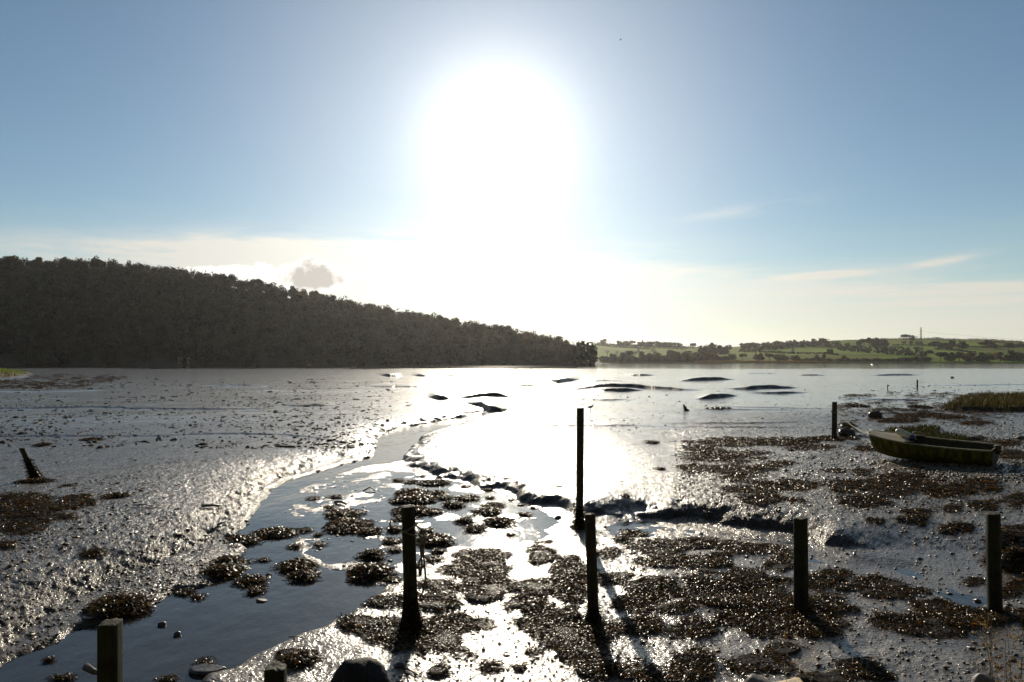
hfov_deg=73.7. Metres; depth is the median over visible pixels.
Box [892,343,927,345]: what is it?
hedge
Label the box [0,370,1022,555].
seaweed tufts
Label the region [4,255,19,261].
broadleaf tree
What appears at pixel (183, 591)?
seaweed clump
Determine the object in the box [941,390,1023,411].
marsh grass
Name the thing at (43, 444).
seaweed clump
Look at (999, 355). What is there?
broadleaf tree
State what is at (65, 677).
seaweed clump
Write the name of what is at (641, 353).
broadleaf tree
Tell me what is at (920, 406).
seaweed clump
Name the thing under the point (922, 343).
pylon
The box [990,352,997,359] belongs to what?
broadleaf tree
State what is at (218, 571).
seaweed clump
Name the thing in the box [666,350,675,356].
broadleaf tree
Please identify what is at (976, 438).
boulder
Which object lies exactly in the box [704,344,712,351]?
broadleaf tree
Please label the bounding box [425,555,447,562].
seaweed clump
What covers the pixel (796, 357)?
broadleaf tree
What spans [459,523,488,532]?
seaweed clump
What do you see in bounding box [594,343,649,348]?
hedge
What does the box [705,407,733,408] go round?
seaweed clump
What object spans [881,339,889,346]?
broadleaf tree
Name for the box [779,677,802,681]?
rock
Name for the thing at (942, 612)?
seaweed
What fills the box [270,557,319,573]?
seaweed clump
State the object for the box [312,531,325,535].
seaweed clump
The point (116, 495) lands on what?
seaweed clump
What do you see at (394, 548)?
seaweed clump
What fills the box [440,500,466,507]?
seaweed clump
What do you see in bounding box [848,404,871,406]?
seaweed clump
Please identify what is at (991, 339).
hedge
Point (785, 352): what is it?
hedge
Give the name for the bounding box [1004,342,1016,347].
broadleaf tree
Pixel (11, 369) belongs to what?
turf grass
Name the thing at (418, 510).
seaweed clump
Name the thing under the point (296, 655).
seaweed clump
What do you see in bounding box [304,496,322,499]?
seaweed clump
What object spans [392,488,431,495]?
seaweed clump
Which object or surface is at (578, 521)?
wooden post
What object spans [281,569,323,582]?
seaweed clump
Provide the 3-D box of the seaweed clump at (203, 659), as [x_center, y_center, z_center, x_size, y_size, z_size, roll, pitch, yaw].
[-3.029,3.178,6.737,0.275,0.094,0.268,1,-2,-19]
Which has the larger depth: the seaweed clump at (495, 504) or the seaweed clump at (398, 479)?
the seaweed clump at (398, 479)
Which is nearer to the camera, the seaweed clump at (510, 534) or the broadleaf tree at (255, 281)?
the seaweed clump at (510, 534)
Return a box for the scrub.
[837,346,923,355]
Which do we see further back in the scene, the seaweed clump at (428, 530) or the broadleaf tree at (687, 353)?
the broadleaf tree at (687, 353)
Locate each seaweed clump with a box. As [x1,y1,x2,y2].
[13,477,56,483]
[30,442,51,446]
[40,656,56,662]
[45,672,78,681]
[61,483,75,486]
[76,547,107,559]
[78,437,107,440]
[80,592,157,619]
[98,492,131,498]
[152,673,180,681]
[167,587,196,596]
[189,592,208,600]
[190,656,217,664]
[197,562,248,579]
[207,554,256,564]
[228,533,264,544]
[230,573,270,587]
[241,585,269,595]
[247,526,300,538]
[256,557,269,561]
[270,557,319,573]
[276,648,326,670]
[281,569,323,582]
[286,543,306,548]
[298,527,314,532]
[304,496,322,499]
[310,541,327,546]
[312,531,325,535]
[321,508,367,518]
[321,517,375,533]
[323,505,338,509]
[326,494,341,498]
[345,561,397,583]
[352,526,382,534]
[352,548,390,559]
[378,576,402,582]
[380,537,401,544]
[384,524,401,531]
[384,545,401,552]
[386,493,436,503]
[387,504,429,515]
[390,515,418,520]
[392,478,404,481]
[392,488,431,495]
[403,479,417,483]
[415,527,435,532]
[416,478,451,485]
[416,532,457,546]
[421,507,446,514]
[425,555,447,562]
[426,490,449,495]
[427,548,447,554]
[433,494,453,499]
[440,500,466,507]
[450,516,477,523]
[452,494,479,500]
[459,484,472,487]
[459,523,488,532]
[468,505,502,516]
[479,502,506,507]
[480,516,518,526]
[503,531,517,536]
[516,512,532,516]
[610,535,634,542]
[616,528,649,537]
[619,493,629,497]
[643,440,660,443]
[653,467,666,469]
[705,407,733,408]
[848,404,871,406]
[907,405,935,407]
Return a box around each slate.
[82,616,95,619]
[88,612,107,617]
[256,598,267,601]
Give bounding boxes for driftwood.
[82,663,96,674]
[201,504,221,506]
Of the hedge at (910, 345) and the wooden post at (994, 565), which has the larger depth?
the hedge at (910, 345)
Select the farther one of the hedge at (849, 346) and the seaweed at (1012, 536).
the hedge at (849, 346)
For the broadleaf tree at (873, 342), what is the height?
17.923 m
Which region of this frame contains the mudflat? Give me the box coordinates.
[0,368,1023,681]
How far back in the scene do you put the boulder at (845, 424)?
26.86 m
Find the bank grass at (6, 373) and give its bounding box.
[0,369,16,375]
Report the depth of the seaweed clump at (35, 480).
15.22 m
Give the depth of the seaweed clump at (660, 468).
17.07 m
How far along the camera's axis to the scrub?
1057.44 m
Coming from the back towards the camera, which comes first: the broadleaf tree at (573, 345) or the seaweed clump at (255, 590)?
the broadleaf tree at (573, 345)
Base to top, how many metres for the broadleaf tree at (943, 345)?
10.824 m
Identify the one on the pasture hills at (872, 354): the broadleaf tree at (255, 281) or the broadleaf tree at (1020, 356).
the broadleaf tree at (1020, 356)
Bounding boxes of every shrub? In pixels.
[719,356,729,360]
[720,348,729,353]
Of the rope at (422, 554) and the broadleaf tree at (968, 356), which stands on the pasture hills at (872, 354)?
the broadleaf tree at (968, 356)
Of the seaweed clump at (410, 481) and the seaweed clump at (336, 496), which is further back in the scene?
the seaweed clump at (410, 481)
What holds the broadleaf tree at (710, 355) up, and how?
on the pasture hills at (872, 354)
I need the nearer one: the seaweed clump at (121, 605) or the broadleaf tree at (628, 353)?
the seaweed clump at (121, 605)
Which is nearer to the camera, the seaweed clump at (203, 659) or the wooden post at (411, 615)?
the seaweed clump at (203, 659)
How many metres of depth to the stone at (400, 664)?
6.54 m
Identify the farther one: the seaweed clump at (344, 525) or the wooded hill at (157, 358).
the wooded hill at (157, 358)
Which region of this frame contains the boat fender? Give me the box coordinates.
[895,428,915,440]
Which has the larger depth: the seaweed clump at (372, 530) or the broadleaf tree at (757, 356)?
the broadleaf tree at (757, 356)
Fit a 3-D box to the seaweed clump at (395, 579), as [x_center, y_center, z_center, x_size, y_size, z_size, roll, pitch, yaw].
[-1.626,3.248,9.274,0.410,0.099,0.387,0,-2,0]
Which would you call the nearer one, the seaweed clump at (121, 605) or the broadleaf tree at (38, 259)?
the seaweed clump at (121, 605)
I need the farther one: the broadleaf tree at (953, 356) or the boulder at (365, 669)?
the broadleaf tree at (953, 356)
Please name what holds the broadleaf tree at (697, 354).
on the pasture hills at (872, 354)
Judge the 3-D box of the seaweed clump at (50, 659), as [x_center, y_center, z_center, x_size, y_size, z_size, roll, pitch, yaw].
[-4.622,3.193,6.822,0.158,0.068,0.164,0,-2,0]
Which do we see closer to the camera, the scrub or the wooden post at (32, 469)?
the wooden post at (32, 469)
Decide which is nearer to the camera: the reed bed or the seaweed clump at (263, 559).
the seaweed clump at (263, 559)
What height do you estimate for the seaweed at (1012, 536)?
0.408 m
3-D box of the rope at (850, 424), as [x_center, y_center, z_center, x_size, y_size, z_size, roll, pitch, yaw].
[10.750,2.798,21.846,1.095,0.916,5.678,-1,-2,27]
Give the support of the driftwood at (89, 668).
on the mudflat
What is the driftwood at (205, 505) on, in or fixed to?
on the mudflat
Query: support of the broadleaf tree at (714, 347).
on the pasture hills at (872, 354)
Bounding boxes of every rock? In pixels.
[745,673,770,681]
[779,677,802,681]
[971,673,997,681]
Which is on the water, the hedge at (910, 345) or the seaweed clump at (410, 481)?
the seaweed clump at (410, 481)
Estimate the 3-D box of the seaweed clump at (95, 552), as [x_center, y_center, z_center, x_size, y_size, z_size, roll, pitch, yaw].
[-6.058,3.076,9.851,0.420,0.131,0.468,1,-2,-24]
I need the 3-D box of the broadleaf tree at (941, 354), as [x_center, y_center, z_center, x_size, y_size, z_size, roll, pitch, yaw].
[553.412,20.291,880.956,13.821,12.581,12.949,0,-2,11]
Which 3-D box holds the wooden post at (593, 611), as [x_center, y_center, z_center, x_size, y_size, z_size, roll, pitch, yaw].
[0.917,2.747,7.777,0.331,1.560,0.336,0,-2,0]
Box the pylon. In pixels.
[918,327,924,357]
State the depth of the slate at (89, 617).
7.80 m
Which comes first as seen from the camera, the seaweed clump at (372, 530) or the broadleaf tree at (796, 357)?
the seaweed clump at (372, 530)
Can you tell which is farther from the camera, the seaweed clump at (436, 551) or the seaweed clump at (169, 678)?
the seaweed clump at (436, 551)
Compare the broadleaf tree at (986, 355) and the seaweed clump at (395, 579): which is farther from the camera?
the broadleaf tree at (986, 355)
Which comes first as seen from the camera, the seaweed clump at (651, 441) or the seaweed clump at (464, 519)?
the seaweed clump at (464, 519)
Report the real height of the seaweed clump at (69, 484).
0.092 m
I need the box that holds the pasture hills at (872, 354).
[585,339,1023,362]
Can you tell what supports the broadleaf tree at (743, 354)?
on the pasture hills at (872, 354)
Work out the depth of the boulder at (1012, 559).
9.68 m
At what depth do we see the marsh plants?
23.60 m
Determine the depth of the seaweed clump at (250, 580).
9.18 m
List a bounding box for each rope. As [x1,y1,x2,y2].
[389,518,433,598]
[830,411,866,434]
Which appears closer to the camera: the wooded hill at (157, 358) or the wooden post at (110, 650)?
the wooden post at (110, 650)
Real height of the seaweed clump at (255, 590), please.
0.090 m
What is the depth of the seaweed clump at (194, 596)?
8.62 m
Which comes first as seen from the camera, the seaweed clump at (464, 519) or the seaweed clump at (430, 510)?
the seaweed clump at (464, 519)
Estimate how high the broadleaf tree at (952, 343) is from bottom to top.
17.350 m
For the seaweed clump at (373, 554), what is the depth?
10.34 m
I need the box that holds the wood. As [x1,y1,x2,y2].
[617,338,827,349]
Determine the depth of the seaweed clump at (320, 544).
11.08 m
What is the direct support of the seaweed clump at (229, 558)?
on the water
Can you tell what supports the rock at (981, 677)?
on the mudflat
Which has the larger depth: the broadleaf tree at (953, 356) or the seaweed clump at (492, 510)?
the broadleaf tree at (953, 356)
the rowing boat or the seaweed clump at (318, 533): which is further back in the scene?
the rowing boat
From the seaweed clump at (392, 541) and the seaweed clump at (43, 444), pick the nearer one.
the seaweed clump at (392, 541)
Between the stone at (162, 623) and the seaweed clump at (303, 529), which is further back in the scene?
the seaweed clump at (303, 529)
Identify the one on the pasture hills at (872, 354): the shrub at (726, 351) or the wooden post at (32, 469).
the shrub at (726, 351)
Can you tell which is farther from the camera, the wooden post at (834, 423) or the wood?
the wood
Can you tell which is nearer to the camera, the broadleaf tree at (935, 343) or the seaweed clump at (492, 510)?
the seaweed clump at (492, 510)
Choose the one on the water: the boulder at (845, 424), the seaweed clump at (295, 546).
the seaweed clump at (295, 546)
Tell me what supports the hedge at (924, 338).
on the pasture hills at (872, 354)
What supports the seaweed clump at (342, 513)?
on the water
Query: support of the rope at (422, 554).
hanging from the wooden post at (411, 615)
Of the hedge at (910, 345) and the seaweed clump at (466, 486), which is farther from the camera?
the hedge at (910, 345)
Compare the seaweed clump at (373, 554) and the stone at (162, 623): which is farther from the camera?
the seaweed clump at (373, 554)
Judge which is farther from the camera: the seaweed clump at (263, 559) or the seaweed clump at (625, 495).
the seaweed clump at (625, 495)
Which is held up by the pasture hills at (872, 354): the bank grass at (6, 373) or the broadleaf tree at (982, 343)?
the broadleaf tree at (982, 343)
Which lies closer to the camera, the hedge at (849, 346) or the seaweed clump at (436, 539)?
the seaweed clump at (436, 539)
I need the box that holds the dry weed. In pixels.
[972,612,1023,681]
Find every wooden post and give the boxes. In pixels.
[19,448,45,478]
[97,618,122,681]
[264,661,286,681]
[394,504,427,631]
[569,408,585,529]
[581,513,605,622]
[793,516,808,610]
[831,402,836,438]
[986,512,1002,612]
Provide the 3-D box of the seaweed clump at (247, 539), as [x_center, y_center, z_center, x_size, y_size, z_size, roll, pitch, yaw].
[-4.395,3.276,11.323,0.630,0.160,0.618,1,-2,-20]
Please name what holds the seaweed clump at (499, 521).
on the water
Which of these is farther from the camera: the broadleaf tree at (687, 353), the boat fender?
the broadleaf tree at (687, 353)
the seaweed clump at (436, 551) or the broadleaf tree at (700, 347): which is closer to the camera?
the seaweed clump at (436, 551)
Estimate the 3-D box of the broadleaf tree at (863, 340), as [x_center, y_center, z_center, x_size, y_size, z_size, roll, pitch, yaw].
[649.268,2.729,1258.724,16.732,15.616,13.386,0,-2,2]
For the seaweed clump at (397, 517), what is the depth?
12.87 m
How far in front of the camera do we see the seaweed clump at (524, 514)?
13.19 m
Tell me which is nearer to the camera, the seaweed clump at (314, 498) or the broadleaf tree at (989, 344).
the seaweed clump at (314, 498)
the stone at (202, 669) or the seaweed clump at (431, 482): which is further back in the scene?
the seaweed clump at (431, 482)
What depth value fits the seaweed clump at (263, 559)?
10.21 m
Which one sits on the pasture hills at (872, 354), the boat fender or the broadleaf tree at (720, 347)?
the broadleaf tree at (720, 347)
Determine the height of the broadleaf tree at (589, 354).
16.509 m
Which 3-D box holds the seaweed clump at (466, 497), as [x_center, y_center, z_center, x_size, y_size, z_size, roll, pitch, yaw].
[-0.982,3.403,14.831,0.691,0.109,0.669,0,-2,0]
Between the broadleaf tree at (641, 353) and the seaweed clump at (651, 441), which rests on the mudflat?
the seaweed clump at (651, 441)
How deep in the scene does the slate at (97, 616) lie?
7.90 m
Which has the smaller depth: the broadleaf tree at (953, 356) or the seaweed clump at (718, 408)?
the seaweed clump at (718, 408)
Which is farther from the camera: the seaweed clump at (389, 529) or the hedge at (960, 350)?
the hedge at (960, 350)
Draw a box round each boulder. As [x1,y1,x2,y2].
[331,657,391,681]
[837,421,856,426]
[837,426,859,435]
[866,410,888,417]
[968,436,982,439]
[979,439,997,443]
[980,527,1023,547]
[1002,544,1023,572]
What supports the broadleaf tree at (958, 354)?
on the pasture hills at (872, 354)
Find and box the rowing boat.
[867,430,1001,465]
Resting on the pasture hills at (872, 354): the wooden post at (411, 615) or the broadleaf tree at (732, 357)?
the broadleaf tree at (732, 357)
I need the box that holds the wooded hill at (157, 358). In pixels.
[0,268,609,364]
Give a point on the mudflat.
(498, 446)
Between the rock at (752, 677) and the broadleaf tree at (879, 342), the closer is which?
the rock at (752, 677)
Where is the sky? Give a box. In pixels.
[0,0,1023,346]
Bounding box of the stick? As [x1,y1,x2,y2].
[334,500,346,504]
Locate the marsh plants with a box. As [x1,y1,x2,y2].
[884,423,970,440]
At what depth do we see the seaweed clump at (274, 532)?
11.72 m
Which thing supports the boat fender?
on the rowing boat
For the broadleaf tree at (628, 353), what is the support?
on the pasture hills at (872, 354)
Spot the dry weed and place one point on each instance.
(991, 659)
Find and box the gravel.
[0,414,1023,681]
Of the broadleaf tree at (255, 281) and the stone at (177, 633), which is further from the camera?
the broadleaf tree at (255, 281)
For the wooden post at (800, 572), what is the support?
on the mudflat
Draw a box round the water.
[0,363,1023,681]
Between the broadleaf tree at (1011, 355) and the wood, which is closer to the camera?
the broadleaf tree at (1011, 355)
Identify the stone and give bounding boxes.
[157,621,165,626]
[173,631,180,635]
[188,663,226,675]
[394,661,405,667]
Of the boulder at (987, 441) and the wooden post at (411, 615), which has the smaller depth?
the wooden post at (411, 615)
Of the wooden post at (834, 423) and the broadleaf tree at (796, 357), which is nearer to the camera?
the wooden post at (834, 423)
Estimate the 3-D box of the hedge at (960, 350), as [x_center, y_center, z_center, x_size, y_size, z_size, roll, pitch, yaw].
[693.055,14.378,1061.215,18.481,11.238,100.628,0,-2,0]
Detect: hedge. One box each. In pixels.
[594,342,697,347]
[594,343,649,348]
[739,350,838,354]
[823,345,863,347]
[881,337,958,339]
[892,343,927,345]
[933,347,975,352]
[959,338,1021,341]
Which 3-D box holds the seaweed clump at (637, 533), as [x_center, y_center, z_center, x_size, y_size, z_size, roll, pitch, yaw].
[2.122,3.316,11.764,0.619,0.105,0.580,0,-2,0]
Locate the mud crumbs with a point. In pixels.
(350, 445)
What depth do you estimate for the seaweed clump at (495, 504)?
14.01 m
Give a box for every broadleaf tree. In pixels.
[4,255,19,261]
[34,257,42,264]
[251,279,261,283]
[567,340,575,363]
[573,340,598,364]
[618,350,633,356]
[639,351,645,357]
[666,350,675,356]
[681,351,693,356]
[693,350,706,357]
[697,345,707,352]
[703,352,718,360]
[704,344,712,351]
[712,344,719,353]
[716,345,725,353]
[729,353,736,359]
[739,353,747,360]
[752,353,765,360]
[764,353,773,360]
[773,354,785,360]
[789,355,799,360]
[859,338,868,342]
[870,337,878,346]
[875,338,882,346]
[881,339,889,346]
[931,341,940,346]
[935,352,946,360]
[939,342,948,347]
[943,352,956,360]
[946,340,955,349]
[956,341,968,348]
[956,352,963,360]
[961,352,976,361]
[977,342,986,347]
[978,352,994,361]
[984,340,995,347]
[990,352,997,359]
[996,352,1006,360]
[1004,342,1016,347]
[1004,350,1017,360]
[1015,352,1023,360]
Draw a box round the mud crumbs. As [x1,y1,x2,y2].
[0,377,1021,657]
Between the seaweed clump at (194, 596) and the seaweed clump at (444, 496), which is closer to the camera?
the seaweed clump at (194, 596)
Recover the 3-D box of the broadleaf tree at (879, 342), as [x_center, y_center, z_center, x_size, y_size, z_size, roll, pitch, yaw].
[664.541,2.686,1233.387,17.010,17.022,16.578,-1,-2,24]
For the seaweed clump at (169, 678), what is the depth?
6.38 m
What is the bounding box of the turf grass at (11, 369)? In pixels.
[0,368,27,374]
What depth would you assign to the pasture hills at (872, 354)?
1105.16 m
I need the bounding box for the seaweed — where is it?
[0,412,1023,681]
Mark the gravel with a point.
(934, 468)
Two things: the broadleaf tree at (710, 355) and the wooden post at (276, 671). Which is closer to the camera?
the wooden post at (276, 671)
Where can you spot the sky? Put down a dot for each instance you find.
(734, 173)
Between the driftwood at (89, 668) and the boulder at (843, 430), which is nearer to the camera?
the driftwood at (89, 668)
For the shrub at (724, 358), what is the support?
on the pasture hills at (872, 354)
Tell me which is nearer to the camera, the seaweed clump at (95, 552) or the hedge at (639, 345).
the seaweed clump at (95, 552)
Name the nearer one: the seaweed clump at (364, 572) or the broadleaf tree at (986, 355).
the seaweed clump at (364, 572)
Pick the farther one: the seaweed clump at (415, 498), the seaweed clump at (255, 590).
the seaweed clump at (415, 498)
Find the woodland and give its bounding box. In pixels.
[0,255,582,364]
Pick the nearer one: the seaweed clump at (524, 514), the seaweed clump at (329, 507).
the seaweed clump at (524, 514)
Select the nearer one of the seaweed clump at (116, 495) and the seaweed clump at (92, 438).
the seaweed clump at (116, 495)
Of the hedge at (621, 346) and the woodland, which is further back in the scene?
the hedge at (621, 346)
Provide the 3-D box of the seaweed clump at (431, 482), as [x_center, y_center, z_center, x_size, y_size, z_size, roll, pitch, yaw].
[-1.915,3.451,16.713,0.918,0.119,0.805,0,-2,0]
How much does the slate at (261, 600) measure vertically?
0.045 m
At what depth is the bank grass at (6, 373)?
110.45 m
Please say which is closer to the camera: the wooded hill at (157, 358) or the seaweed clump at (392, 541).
the seaweed clump at (392, 541)
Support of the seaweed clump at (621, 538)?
on the mudflat
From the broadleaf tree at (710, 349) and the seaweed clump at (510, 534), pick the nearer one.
the seaweed clump at (510, 534)
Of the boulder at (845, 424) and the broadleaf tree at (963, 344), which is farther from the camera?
the broadleaf tree at (963, 344)
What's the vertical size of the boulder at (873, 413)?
0.475 m
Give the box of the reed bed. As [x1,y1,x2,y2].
[694,360,827,361]
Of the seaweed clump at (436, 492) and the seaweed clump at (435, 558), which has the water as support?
the seaweed clump at (436, 492)
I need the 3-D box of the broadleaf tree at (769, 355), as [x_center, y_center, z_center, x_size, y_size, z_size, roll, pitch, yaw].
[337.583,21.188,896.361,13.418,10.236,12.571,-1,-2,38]
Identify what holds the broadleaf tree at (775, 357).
on the pasture hills at (872, 354)

